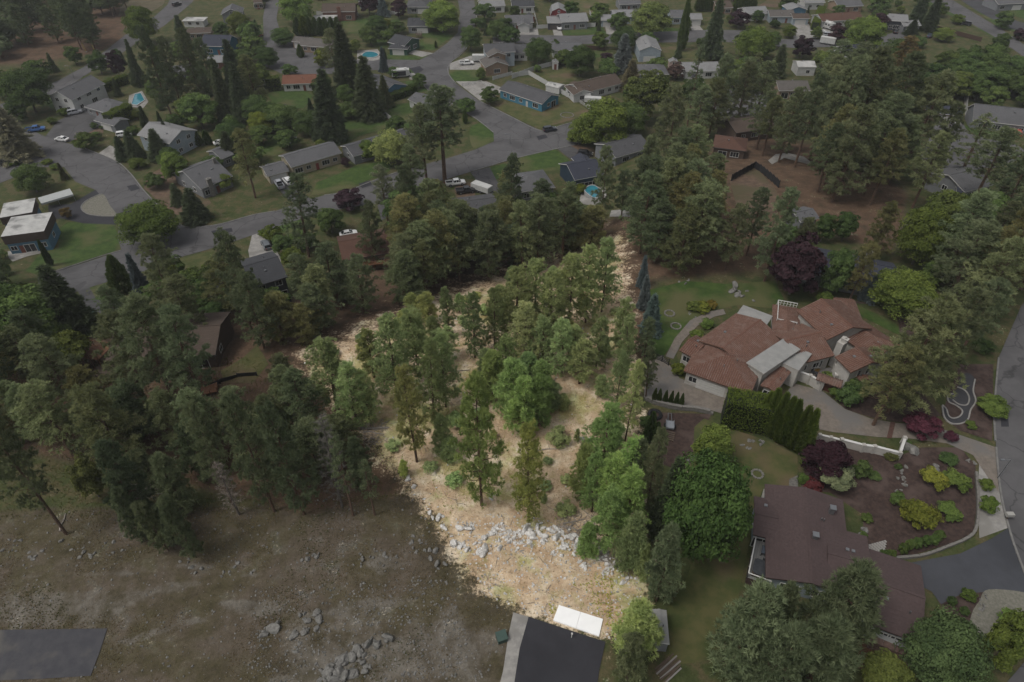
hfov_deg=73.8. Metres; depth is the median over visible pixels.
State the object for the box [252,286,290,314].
shrub
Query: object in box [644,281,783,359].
lawn
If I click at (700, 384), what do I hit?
garage door
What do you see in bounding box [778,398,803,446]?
cypress tree
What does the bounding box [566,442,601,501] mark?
pine tree
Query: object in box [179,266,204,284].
shrub
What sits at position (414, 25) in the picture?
house
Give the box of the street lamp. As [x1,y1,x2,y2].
[997,459,1010,477]
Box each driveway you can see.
[46,109,97,141]
[48,190,115,224]
[76,281,124,313]
[100,145,115,159]
[248,233,280,260]
[280,177,309,201]
[378,203,388,219]
[409,50,431,56]
[450,56,480,69]
[456,81,499,99]
[471,167,500,192]
[520,28,538,34]
[553,30,562,35]
[558,146,577,160]
[605,27,615,33]
[644,355,998,491]
[691,26,702,29]
[793,24,816,38]
[911,528,1023,603]
[970,589,1023,637]
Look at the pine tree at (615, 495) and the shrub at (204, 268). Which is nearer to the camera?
the pine tree at (615, 495)
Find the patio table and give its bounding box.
[760,545,764,555]
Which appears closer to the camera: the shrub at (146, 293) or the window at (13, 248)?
the shrub at (146, 293)
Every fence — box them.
[204,371,257,385]
[492,72,511,79]
[512,62,551,78]
[512,70,569,97]
[536,24,547,28]
[583,45,604,50]
[587,11,595,26]
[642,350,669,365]
[731,161,780,187]
[936,26,982,41]
[965,96,967,114]
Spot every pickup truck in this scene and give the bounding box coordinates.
[25,125,45,132]
[273,178,284,188]
[445,178,465,186]
[455,185,475,194]
[459,59,473,65]
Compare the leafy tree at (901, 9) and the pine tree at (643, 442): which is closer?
the pine tree at (643, 442)
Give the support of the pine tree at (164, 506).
on the ground at (178, 588)
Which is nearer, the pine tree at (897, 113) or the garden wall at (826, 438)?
the garden wall at (826, 438)
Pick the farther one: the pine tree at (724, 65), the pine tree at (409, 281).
the pine tree at (724, 65)
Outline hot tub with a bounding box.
[751,558,766,580]
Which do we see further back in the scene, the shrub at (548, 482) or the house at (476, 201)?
the house at (476, 201)
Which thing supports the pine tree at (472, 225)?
on the ground at (178, 588)
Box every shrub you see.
[0,249,7,256]
[1,263,11,272]
[5,161,20,166]
[19,282,46,294]
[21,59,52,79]
[39,158,52,164]
[46,117,57,122]
[49,163,57,169]
[56,108,67,114]
[89,122,97,127]
[91,131,101,139]
[126,125,139,133]
[137,276,184,304]
[157,254,184,273]
[168,41,186,55]
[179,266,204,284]
[179,289,213,313]
[185,278,212,295]
[200,264,218,284]
[232,143,266,163]
[234,47,254,61]
[236,20,262,37]
[236,35,267,53]
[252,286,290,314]
[280,64,298,74]
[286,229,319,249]
[377,28,396,43]
[384,438,400,452]
[386,66,398,76]
[387,21,406,33]
[422,461,438,473]
[444,470,463,489]
[446,410,463,427]
[453,97,475,111]
[457,315,468,323]
[470,18,478,25]
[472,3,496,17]
[480,303,486,313]
[498,18,512,26]
[538,479,552,491]
[542,456,553,465]
[544,425,570,448]
[555,497,576,516]
[560,473,570,483]
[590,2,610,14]
[597,57,619,73]
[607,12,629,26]
[609,306,619,314]
[639,415,649,425]
[641,31,658,41]
[647,57,667,66]
[671,363,684,374]
[686,300,700,310]
[689,329,703,337]
[693,300,712,314]
[699,317,714,328]
[706,299,717,309]
[769,232,798,250]
[778,0,799,7]
[778,224,796,235]
[796,472,808,484]
[803,475,824,491]
[812,50,834,63]
[822,371,832,376]
[828,386,840,399]
[832,5,844,12]
[836,384,864,406]
[842,18,858,28]
[843,376,870,394]
[851,459,873,478]
[860,512,873,523]
[860,531,867,537]
[867,0,893,9]
[867,470,882,481]
[880,549,888,554]
[883,446,899,460]
[888,549,896,556]
[889,490,904,505]
[894,463,902,469]
[895,0,902,6]
[897,542,909,554]
[899,498,944,529]
[905,538,917,549]
[914,537,923,548]
[915,35,926,46]
[917,260,951,283]
[919,465,949,491]
[922,535,932,546]
[929,533,940,545]
[934,530,945,540]
[936,500,963,522]
[939,451,959,466]
[942,466,972,492]
[946,596,957,605]
[959,606,970,615]
[960,587,978,602]
[965,419,976,429]
[978,478,995,490]
[979,495,1000,513]
[997,607,1012,619]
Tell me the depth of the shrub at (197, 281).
141.66 m
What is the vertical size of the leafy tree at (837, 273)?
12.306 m
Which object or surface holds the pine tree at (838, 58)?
on the ground at (178, 588)
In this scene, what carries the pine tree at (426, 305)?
on the ground at (178, 588)
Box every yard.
[74,128,103,139]
[454,181,474,197]
[540,67,576,82]
[572,145,595,157]
[659,44,710,60]
[730,168,776,215]
[759,0,797,6]
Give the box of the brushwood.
[128,264,636,631]
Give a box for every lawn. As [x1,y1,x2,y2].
[26,222,119,274]
[42,181,86,195]
[46,98,55,110]
[86,282,133,301]
[180,250,218,274]
[221,345,267,382]
[259,139,293,160]
[267,91,312,108]
[277,219,302,236]
[311,161,389,194]
[340,19,367,33]
[344,118,386,140]
[372,39,386,47]
[384,17,399,21]
[387,54,425,59]
[388,103,419,134]
[406,81,427,91]
[419,31,452,50]
[449,70,485,80]
[469,123,493,147]
[490,163,506,179]
[495,101,511,113]
[495,101,589,128]
[517,150,568,170]
[546,51,601,61]
[563,27,605,34]
[626,26,678,32]
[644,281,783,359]
[667,419,797,664]
[857,305,898,333]
[927,2,1010,47]
[964,125,1014,140]
[970,6,1014,31]
[1009,10,1023,18]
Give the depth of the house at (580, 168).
193.89 m
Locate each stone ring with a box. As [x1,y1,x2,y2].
[664,310,674,316]
[670,322,681,329]
[751,468,763,478]
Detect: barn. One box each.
[549,2,565,15]
[634,35,661,61]
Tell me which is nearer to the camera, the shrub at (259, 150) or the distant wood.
the shrub at (259, 150)
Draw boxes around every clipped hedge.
[101,102,135,121]
[102,74,129,91]
[264,74,281,91]
[390,83,417,100]
[720,385,773,435]
[810,5,826,29]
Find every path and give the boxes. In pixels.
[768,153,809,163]
[869,540,886,551]
[887,422,895,437]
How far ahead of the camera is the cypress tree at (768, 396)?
104.50 m
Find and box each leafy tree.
[0,66,53,112]
[0,273,17,284]
[0,282,20,298]
[0,283,42,303]
[0,292,55,344]
[3,101,27,122]
[10,162,54,191]
[24,302,71,337]
[31,329,91,377]
[58,207,71,216]
[62,46,82,64]
[64,452,105,497]
[71,131,96,148]
[85,49,107,73]
[113,198,181,245]
[121,5,158,39]
[127,158,146,168]
[130,109,139,118]
[143,172,166,187]
[144,78,167,98]
[149,261,176,276]
[155,146,179,163]
[156,103,163,108]
[159,151,188,178]
[164,114,186,126]
[173,95,195,117]
[176,92,218,128]
[185,63,207,84]
[198,301,225,312]
[200,155,223,165]
[212,21,229,34]
[213,118,247,141]
[216,173,233,187]
[217,286,233,309]
[223,114,237,120]
[225,11,249,37]
[240,94,267,119]
[243,63,269,86]
[246,111,275,129]
[247,125,272,144]
[252,46,279,66]
[258,101,276,117]
[261,224,282,239]
[263,104,299,130]
[269,27,293,45]
[271,234,292,252]
[273,129,300,148]
[276,0,314,20]
[280,246,305,264]
[291,108,314,134]
[310,79,315,92]
[313,47,329,65]
[314,139,325,144]
[315,208,345,232]
[336,84,354,101]
[338,101,356,117]
[348,39,360,51]
[358,139,376,157]
[359,25,379,45]
[364,14,387,32]
[369,128,408,164]
[380,185,423,230]
[384,18,391,27]
[385,115,405,130]
[412,73,426,86]
[420,0,460,32]
[459,25,481,50]
[475,67,486,78]
[477,17,485,30]
[479,86,498,103]
[486,19,505,39]
[498,26,520,42]
[509,5,520,14]
[523,36,554,63]
[534,64,541,71]
[553,49,570,64]
[564,1,579,12]
[564,44,595,75]
[566,131,588,143]
[568,119,602,143]
[574,96,628,142]
[574,183,586,193]
[588,10,602,23]
[591,31,608,46]
[609,25,637,47]
[619,100,649,133]
[622,69,673,121]
[628,1,672,33]
[658,447,754,564]
[681,76,705,100]
[690,423,735,456]
[696,38,702,45]
[724,59,750,87]
[732,24,775,57]
[751,10,764,22]
[768,31,781,45]
[769,19,780,27]
[782,25,796,36]
[810,26,822,37]
[815,213,838,241]
[815,291,833,299]
[815,465,856,491]
[819,247,858,291]
[834,211,860,241]
[844,15,887,48]
[861,647,915,681]
[867,265,938,321]
[868,9,888,18]
[882,37,913,64]
[893,205,956,265]
[893,604,994,681]
[895,5,905,13]
[923,62,951,83]
[923,189,971,225]
[924,75,957,102]
[932,27,956,40]
[933,50,959,65]
[938,3,949,16]
[947,63,970,72]
[949,55,977,66]
[950,14,965,23]
[951,71,973,98]
[958,44,984,61]
[963,58,993,78]
[967,189,1011,228]
[968,74,994,100]
[972,338,996,353]
[976,393,1011,418]
[977,63,1011,88]
[980,85,1010,105]
[981,43,1010,58]
[981,50,1013,70]
[983,608,1023,673]
[992,32,1012,49]
[994,10,1014,28]
[1003,69,1023,94]
[1009,55,1023,74]
[1015,81,1023,104]
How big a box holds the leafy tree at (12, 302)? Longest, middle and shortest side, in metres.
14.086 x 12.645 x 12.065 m
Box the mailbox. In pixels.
[1005,512,1014,518]
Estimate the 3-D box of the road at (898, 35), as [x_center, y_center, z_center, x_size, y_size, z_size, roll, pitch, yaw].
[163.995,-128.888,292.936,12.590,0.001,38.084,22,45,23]
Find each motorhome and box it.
[391,67,411,77]
[823,20,835,30]
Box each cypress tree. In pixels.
[36,239,53,265]
[105,254,132,294]
[194,132,202,145]
[202,130,212,144]
[292,17,302,35]
[296,44,304,57]
[297,15,309,35]
[306,16,312,35]
[310,17,319,35]
[316,17,323,35]
[321,17,328,34]
[327,17,333,33]
[333,17,339,30]
[462,110,467,123]
[643,411,656,442]
[650,421,660,438]
[652,388,656,400]
[657,388,661,400]
[662,390,667,401]
[668,390,673,402]
[673,391,679,403]
[676,0,690,50]
[679,393,684,404]
[694,0,701,10]
[699,0,705,10]
[703,0,709,10]
[707,0,713,10]
[732,0,740,10]
[742,0,748,6]
[748,0,753,6]
[761,386,782,432]
[762,390,774,403]
[766,391,791,440]
[771,395,797,442]
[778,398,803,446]
[787,405,813,451]
[795,407,820,455]
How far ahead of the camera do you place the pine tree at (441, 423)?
101.42 m
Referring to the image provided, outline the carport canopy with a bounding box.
[38,189,75,209]
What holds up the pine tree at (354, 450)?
on the ground at (178, 588)
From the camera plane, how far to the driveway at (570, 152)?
212.63 m
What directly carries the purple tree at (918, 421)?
on the ground at (178, 588)
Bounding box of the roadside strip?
[979,465,1006,537]
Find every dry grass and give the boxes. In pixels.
[0,492,510,681]
[310,246,640,633]
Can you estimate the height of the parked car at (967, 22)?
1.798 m
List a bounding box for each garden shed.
[545,81,563,93]
[552,58,558,69]
[651,609,669,651]
[668,57,677,66]
[786,206,818,228]
[791,60,816,75]
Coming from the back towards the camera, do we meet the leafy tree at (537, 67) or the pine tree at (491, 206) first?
the leafy tree at (537, 67)
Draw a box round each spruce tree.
[0,103,45,167]
[34,263,103,338]
[46,52,60,73]
[56,163,69,180]
[112,78,123,96]
[113,136,128,162]
[119,50,127,65]
[123,129,147,160]
[124,39,144,87]
[125,252,148,293]
[138,106,148,129]
[146,128,165,162]
[156,111,161,121]
[169,182,182,207]
[174,15,193,50]
[179,187,214,228]
[203,77,212,97]
[209,58,231,122]
[219,131,236,163]
[221,38,250,95]
[227,61,249,124]
[307,98,314,110]
[309,68,350,145]
[331,22,357,101]
[351,55,390,124]
[375,0,391,17]
[378,47,388,72]
[378,75,396,109]
[483,23,488,35]
[596,20,601,30]
[613,33,632,74]
[618,59,639,92]
[635,255,648,289]
[636,274,650,311]
[637,293,663,339]
[646,454,686,542]
[673,41,682,58]
[697,0,726,60]
[766,44,787,79]
[857,275,878,305]
[901,18,920,35]
[908,0,928,22]
[919,0,942,33]
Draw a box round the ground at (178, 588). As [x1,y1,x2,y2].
[0,0,1023,681]
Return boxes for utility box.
[495,629,507,644]
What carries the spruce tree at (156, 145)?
on the ground at (178, 588)
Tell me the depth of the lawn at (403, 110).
236.07 m
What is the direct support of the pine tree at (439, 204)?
on the ground at (178, 588)
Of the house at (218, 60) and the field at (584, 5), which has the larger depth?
the field at (584, 5)
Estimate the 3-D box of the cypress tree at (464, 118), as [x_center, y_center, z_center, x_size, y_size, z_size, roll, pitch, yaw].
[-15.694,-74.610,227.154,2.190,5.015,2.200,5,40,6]
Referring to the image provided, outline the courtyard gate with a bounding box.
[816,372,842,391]
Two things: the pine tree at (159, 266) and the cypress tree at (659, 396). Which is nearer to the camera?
the cypress tree at (659, 396)
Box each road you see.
[0,0,192,107]
[0,0,641,291]
[493,30,836,47]
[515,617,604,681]
[704,89,767,117]
[876,31,907,47]
[921,122,1023,167]
[931,0,1023,55]
[961,0,1023,29]
[995,303,1023,681]
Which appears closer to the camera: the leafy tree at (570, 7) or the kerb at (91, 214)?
the kerb at (91, 214)
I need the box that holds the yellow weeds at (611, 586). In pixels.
[549,568,623,625]
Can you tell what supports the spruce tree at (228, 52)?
on the ground at (178, 588)
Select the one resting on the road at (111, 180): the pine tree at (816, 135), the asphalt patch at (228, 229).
the asphalt patch at (228, 229)
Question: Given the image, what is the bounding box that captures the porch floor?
[876,633,906,650]
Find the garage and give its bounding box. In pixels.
[407,92,433,107]
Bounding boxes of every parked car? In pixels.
[54,136,69,141]
[67,108,82,115]
[115,130,131,137]
[172,1,181,6]
[213,139,220,145]
[260,239,271,250]
[282,176,290,185]
[339,229,357,235]
[542,125,556,132]
[577,149,592,156]
[960,20,971,25]
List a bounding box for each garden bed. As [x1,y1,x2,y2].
[144,161,210,214]
[652,412,710,467]
[801,441,975,555]
[837,378,939,421]
[855,301,913,338]
[858,639,915,676]
[938,592,982,628]
[941,364,992,440]
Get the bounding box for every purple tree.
[105,49,125,73]
[332,187,364,211]
[341,157,350,166]
[357,0,377,14]
[390,0,407,17]
[600,52,612,58]
[667,61,685,78]
[728,8,750,27]
[768,231,827,294]
[792,35,816,58]
[798,439,853,479]
[827,22,847,42]
[874,13,891,22]
[903,410,944,440]
[943,430,958,441]
[1013,28,1023,39]
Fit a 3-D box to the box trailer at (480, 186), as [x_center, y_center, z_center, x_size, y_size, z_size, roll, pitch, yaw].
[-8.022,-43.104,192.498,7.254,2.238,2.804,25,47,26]
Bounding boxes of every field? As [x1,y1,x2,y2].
[118,0,164,15]
[554,0,654,13]
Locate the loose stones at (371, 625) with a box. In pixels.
[0,498,509,681]
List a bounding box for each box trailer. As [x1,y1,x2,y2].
[471,180,493,193]
[472,54,484,61]
[584,95,600,103]
[820,35,837,44]
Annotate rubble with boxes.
[450,521,638,580]
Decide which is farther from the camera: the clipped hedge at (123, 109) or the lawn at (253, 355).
the clipped hedge at (123, 109)
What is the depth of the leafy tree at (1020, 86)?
233.74 m
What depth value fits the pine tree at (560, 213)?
153.07 m
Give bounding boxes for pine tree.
[0,242,11,275]
[0,259,13,283]
[0,323,48,381]
[0,345,13,381]
[0,379,30,423]
[0,396,20,441]
[0,405,67,534]
[3,381,57,439]
[5,306,51,345]
[7,378,76,456]
[15,333,83,397]
[61,363,113,401]
[61,390,130,454]
[66,380,150,472]
[89,308,162,403]
[89,437,156,523]
[93,283,136,336]
[104,387,141,428]
[105,377,161,445]
[109,290,193,414]
[109,485,152,543]
[123,447,162,486]
[129,499,173,553]
[134,24,179,113]
[134,232,190,300]
[141,385,184,451]
[146,329,192,388]
[148,302,215,412]
[148,451,197,518]
[150,502,182,547]
[151,274,208,328]
[155,493,204,561]
[156,35,183,98]
[164,416,221,483]
[170,386,224,444]
[173,27,208,95]
[178,399,235,504]
[192,36,222,95]
[199,254,247,319]
[211,385,252,446]
[213,227,266,329]
[217,387,283,512]
[226,413,273,476]
[229,127,264,197]
[230,269,281,348]
[237,54,269,99]
[248,393,296,446]
[253,400,320,515]
[258,290,301,345]
[262,351,290,382]
[267,364,303,414]
[277,364,329,429]
[277,414,342,486]
[280,171,319,256]
[284,252,314,301]
[290,302,323,346]
[295,282,344,335]
[297,263,333,305]
[303,335,353,409]
[312,240,353,309]
[318,27,335,68]
[321,412,363,458]
[325,261,357,303]
[327,434,357,515]
[331,359,381,427]
[338,251,381,313]
[345,435,374,492]
[347,367,382,424]
[355,199,385,264]
[355,327,387,377]
[357,458,379,515]
[366,311,413,398]
[370,163,396,220]
[377,230,425,284]
[379,192,426,246]
[383,249,429,304]
[387,198,406,233]
[390,363,431,462]
[391,162,423,233]
[393,305,432,378]
[393,310,408,329]
[397,459,409,478]
[398,102,439,178]
[399,143,426,182]
[403,218,451,289]
[403,292,418,313]
[406,322,427,345]
[407,83,465,182]
[408,190,441,237]
[412,238,439,290]
[413,334,451,422]
[415,177,446,217]
[415,291,438,324]
[422,207,461,282]
[425,315,441,336]
[426,199,450,248]
[426,327,464,406]
[427,206,474,275]
[430,412,453,456]
[431,178,447,203]
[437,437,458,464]
[438,286,458,330]
[439,324,459,354]
[441,215,476,281]
[446,196,478,261]
[446,201,475,270]
[446,370,508,509]
[453,292,464,312]
[459,291,491,358]
[465,204,479,255]
[471,208,508,279]
[474,203,516,272]
[474,205,497,246]
[475,346,494,372]
[477,235,502,265]
[480,285,505,348]
[480,348,504,400]
[485,284,511,319]
[491,356,529,421]
[491,429,497,436]
[493,177,514,207]
[494,332,518,374]
[496,194,515,223]
[496,199,514,253]
[497,153,525,219]
[497,170,520,195]
[497,263,533,341]
[502,223,526,265]
[503,373,540,435]
[504,265,518,290]
[506,300,546,357]
[507,199,542,264]
[510,418,548,522]
[517,350,542,378]
[518,257,562,331]
[522,191,558,261]
[523,199,547,245]
[525,178,556,213]
[525,314,556,362]
[527,372,555,430]
[530,358,557,398]
[534,269,570,337]
[540,197,559,246]
[540,493,547,503]
[545,190,584,262]
[545,316,575,376]
[546,265,559,284]
[547,379,563,412]
[548,252,592,320]
[551,204,586,253]
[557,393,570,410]
[560,180,580,201]
[561,202,592,247]
[565,336,599,383]
[566,323,589,361]
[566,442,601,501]
[568,204,609,249]
[573,428,579,442]
[574,243,606,323]
[574,448,610,511]
[576,521,599,559]
[580,401,624,467]
[586,315,612,367]
[588,482,632,553]
[590,144,618,231]
[593,449,631,521]
[594,236,622,311]
[594,374,610,398]
[597,339,610,355]
[600,419,627,451]
[604,348,629,407]
[608,296,637,348]
[610,313,637,376]
[610,595,665,661]
[611,168,632,220]
[611,509,653,575]
[612,462,651,537]
[612,631,653,681]
[613,433,644,495]
[618,169,670,253]
[618,358,646,441]
[620,155,658,235]
[623,154,665,218]
[630,437,651,490]
[633,542,650,582]
[635,133,662,185]
[635,156,687,240]
[635,316,656,357]
[638,346,659,396]
[639,195,678,262]
[640,427,669,510]
[644,520,686,605]
[653,82,689,155]
[655,141,698,228]
[655,202,712,274]
[664,124,700,175]
[667,170,706,252]
[670,176,729,265]
[677,157,727,231]
[680,150,698,193]
[682,84,716,138]
[685,43,704,126]
[685,142,702,169]
[688,123,713,161]
[691,190,725,252]
[698,152,730,199]
[699,78,732,136]
[703,573,798,681]
[708,169,730,213]
[710,52,739,125]
[713,202,752,270]
[726,618,820,681]
[728,60,759,117]
[732,56,762,113]
[738,186,771,255]
[742,90,784,149]
[750,60,778,104]
[750,579,802,645]
[751,187,800,281]
[752,52,762,83]
[754,95,786,155]
[771,85,809,162]
[777,608,862,681]
[778,94,806,151]
[785,216,818,250]
[788,71,832,167]
[796,555,890,662]
[803,122,848,192]
[808,95,833,160]
[809,65,854,170]
[810,76,838,117]
[811,53,848,91]
[812,64,842,99]
[812,103,859,184]
[816,38,852,74]
[816,54,873,171]
[823,102,880,201]
[835,79,883,164]
[842,107,878,180]
[843,44,896,168]
[844,241,880,298]
[845,47,867,65]
[854,116,906,195]
[859,200,901,258]
[859,342,925,425]
[860,291,972,414]
[861,90,911,176]
[861,90,914,186]
[865,127,911,204]
[876,50,931,126]
[882,78,915,113]
[882,114,927,183]
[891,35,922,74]
[900,68,958,175]
[907,92,926,141]
[907,130,955,207]
[909,285,1000,379]
[924,100,971,174]
[924,187,1002,269]
[931,217,1002,293]
[951,112,997,165]
[953,201,996,240]
[953,236,1023,317]
[955,276,1014,358]
[960,125,1022,192]
[969,226,1022,287]
[980,207,1023,284]
[986,146,1023,210]
[989,200,1022,236]
[1003,186,1023,223]
[1010,144,1023,197]
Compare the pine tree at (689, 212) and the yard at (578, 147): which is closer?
the pine tree at (689, 212)
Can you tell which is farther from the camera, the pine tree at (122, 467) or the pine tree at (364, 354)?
the pine tree at (364, 354)
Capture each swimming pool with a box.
[131,92,144,105]
[361,51,378,57]
[584,184,599,198]
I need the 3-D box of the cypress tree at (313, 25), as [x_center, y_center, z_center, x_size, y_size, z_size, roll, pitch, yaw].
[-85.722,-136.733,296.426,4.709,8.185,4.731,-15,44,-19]
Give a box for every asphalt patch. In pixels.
[127,184,139,190]
[211,228,232,234]
[359,180,371,187]
[410,66,422,73]
[537,134,547,139]
[1001,414,1008,426]
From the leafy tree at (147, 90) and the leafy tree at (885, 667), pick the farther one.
the leafy tree at (147, 90)
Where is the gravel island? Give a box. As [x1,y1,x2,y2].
[82,194,115,215]
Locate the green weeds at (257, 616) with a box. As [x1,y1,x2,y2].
[0,493,431,681]
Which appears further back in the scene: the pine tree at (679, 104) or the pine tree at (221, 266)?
the pine tree at (679, 104)
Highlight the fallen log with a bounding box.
[361,423,388,429]
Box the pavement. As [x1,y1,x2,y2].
[500,612,527,681]
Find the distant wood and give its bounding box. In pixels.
[0,0,128,58]
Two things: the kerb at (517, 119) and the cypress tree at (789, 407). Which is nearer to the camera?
the cypress tree at (789, 407)
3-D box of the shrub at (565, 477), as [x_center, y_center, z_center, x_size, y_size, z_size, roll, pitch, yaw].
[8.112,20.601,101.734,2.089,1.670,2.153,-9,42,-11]
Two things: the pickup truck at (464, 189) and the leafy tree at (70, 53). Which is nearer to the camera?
the pickup truck at (464, 189)
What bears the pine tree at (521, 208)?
on the ground at (178, 588)
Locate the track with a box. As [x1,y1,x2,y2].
[944,373,974,422]
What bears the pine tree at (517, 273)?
on the ground at (178, 588)
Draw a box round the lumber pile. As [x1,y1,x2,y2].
[654,653,681,681]
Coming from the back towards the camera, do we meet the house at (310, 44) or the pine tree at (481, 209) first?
the house at (310, 44)
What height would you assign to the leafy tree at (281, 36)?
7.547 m
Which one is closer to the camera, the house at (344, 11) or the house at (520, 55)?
the house at (520, 55)
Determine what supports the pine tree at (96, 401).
on the ground at (178, 588)
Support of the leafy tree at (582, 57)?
on the ground at (178, 588)
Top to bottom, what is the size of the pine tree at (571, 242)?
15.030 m
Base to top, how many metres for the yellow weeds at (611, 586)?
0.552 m
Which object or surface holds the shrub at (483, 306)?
on the ground at (178, 588)
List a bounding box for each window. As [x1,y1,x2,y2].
[10,246,18,250]
[23,243,37,251]
[198,359,210,367]
[275,280,282,285]
[295,167,303,172]
[322,159,329,165]
[524,193,531,198]
[551,99,555,106]
[622,156,628,161]
[682,355,689,362]
[688,375,696,383]
[705,72,711,76]
[729,152,738,157]
[750,536,764,545]
[781,93,788,98]
[811,361,820,368]
[868,628,891,637]
[887,635,907,643]
[991,125,1001,129]
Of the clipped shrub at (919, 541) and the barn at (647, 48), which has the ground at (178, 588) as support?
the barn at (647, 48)
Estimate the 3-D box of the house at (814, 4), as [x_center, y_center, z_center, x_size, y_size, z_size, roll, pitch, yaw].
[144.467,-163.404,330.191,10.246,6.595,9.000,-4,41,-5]
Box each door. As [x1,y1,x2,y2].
[19,245,25,252]
[101,123,112,131]
[270,173,286,183]
[392,50,403,54]
[417,28,427,32]
[518,28,528,32]
[550,25,559,29]
[603,22,610,26]
[643,56,655,61]
[691,21,699,25]
[695,378,724,396]
[794,20,805,24]
[1011,5,1021,9]
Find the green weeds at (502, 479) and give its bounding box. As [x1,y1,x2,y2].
[342,258,644,633]
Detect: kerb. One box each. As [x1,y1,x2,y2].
[55,250,120,270]
[80,193,114,216]
[85,148,156,203]
[175,211,273,227]
[325,172,396,194]
[423,84,492,131]
[447,24,474,82]
[473,144,578,170]
[478,100,571,130]
[941,379,976,424]
[942,393,962,418]
[953,386,969,405]
[993,357,999,440]
[995,447,1023,572]
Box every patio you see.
[8,251,39,261]
[128,91,147,107]
[357,49,379,60]
[579,187,605,204]
[610,210,631,216]
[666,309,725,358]
[789,475,797,486]
[809,367,831,375]
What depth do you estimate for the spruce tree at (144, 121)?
212.55 m
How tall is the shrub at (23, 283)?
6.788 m
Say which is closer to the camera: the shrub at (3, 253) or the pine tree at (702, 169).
the pine tree at (702, 169)
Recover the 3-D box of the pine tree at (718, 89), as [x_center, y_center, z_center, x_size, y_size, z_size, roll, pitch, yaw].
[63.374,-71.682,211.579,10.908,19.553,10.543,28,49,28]
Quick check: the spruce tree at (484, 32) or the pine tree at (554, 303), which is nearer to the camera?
the pine tree at (554, 303)
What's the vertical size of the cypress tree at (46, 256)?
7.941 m
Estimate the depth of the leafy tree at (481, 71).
255.97 m
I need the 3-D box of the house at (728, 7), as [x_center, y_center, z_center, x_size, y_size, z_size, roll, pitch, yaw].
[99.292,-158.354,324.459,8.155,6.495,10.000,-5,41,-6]
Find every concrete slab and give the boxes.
[553,605,580,628]
[576,612,602,636]
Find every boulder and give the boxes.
[259,631,268,637]
[266,623,279,633]
[289,631,297,640]
[300,628,308,635]
[304,618,310,623]
[312,608,320,616]
[313,625,319,631]
[315,614,321,623]
[322,665,333,675]
[326,672,332,680]
[328,675,340,681]
[334,652,347,662]
[335,656,347,666]
[336,665,343,674]
[340,653,347,665]
[341,669,348,680]
[347,651,356,662]
[347,667,358,678]
[352,643,360,652]
[356,650,363,657]
[361,669,368,673]
[363,639,371,647]
[373,640,380,649]
[381,633,392,641]
[433,547,437,553]
[434,560,439,567]
[435,513,440,521]
[450,539,456,545]
[455,525,463,530]
[521,524,528,533]
[525,530,535,536]
[536,529,542,537]
[546,527,554,533]
[551,533,560,540]
[900,442,910,450]
[909,444,919,455]
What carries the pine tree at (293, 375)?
on the ground at (178, 588)
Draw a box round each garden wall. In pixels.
[644,395,712,414]
[798,371,824,390]
[816,433,839,441]
[831,363,838,377]
[839,437,902,458]
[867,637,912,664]
[896,471,979,559]
[898,436,907,459]
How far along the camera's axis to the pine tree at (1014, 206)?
136.23 m
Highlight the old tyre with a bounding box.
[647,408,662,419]
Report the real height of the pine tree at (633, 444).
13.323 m
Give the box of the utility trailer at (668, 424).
[664,413,675,429]
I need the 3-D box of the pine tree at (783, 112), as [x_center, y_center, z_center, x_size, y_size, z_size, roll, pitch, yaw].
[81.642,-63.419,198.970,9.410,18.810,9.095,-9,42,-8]
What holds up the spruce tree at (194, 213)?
on the ground at (178, 588)
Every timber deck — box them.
[81,340,108,368]
[90,359,113,382]
[200,377,217,396]
[363,259,392,267]
[745,536,771,585]
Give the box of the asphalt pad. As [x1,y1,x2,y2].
[0,628,106,679]
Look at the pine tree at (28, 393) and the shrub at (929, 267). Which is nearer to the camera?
the pine tree at (28, 393)
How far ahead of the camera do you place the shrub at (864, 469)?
100.33 m
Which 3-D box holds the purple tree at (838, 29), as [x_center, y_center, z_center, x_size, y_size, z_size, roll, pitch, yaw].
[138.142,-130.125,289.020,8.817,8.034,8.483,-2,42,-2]
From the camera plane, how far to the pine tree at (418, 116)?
184.54 m
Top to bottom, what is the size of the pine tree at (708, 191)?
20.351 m
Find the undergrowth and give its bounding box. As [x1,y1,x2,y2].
[0,357,402,518]
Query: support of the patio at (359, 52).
on the ground at (178, 588)
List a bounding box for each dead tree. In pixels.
[210,461,247,517]
[313,410,354,507]
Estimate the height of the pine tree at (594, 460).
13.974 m
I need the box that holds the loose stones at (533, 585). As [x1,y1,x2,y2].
[304,283,641,639]
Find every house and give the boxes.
[0,198,60,253]
[49,75,108,113]
[84,98,132,132]
[106,312,234,373]
[137,121,199,154]
[173,64,187,78]
[174,146,234,197]
[182,17,213,39]
[200,34,238,54]
[207,54,223,68]
[221,3,243,23]
[240,251,291,301]
[253,0,262,9]
[259,141,341,183]
[282,74,317,90]
[291,36,336,53]
[313,3,357,20]
[336,229,390,270]
[340,128,413,164]
[371,74,406,91]
[387,34,419,54]
[407,0,431,32]
[447,193,496,213]
[478,0,505,12]
[479,42,515,75]
[499,80,559,111]
[504,14,533,32]
[510,0,534,12]
[514,170,555,200]
[515,41,581,60]
[546,12,588,29]
[558,152,602,189]
[564,73,622,102]
[594,134,650,165]
[600,9,636,26]
[616,0,640,9]
[636,64,668,78]
[667,10,702,25]
[679,297,899,397]
[680,61,719,78]
[712,0,733,13]
[712,114,773,158]
[737,6,767,20]
[750,484,925,643]
[766,2,809,24]
[772,80,810,98]
[797,0,825,9]
[802,248,895,298]
[811,11,861,27]
[827,0,863,12]
[885,13,921,31]
[924,106,960,122]
[924,165,992,196]
[964,103,1023,133]
[982,0,1023,10]
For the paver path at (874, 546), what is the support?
on the ground at (178, 588)

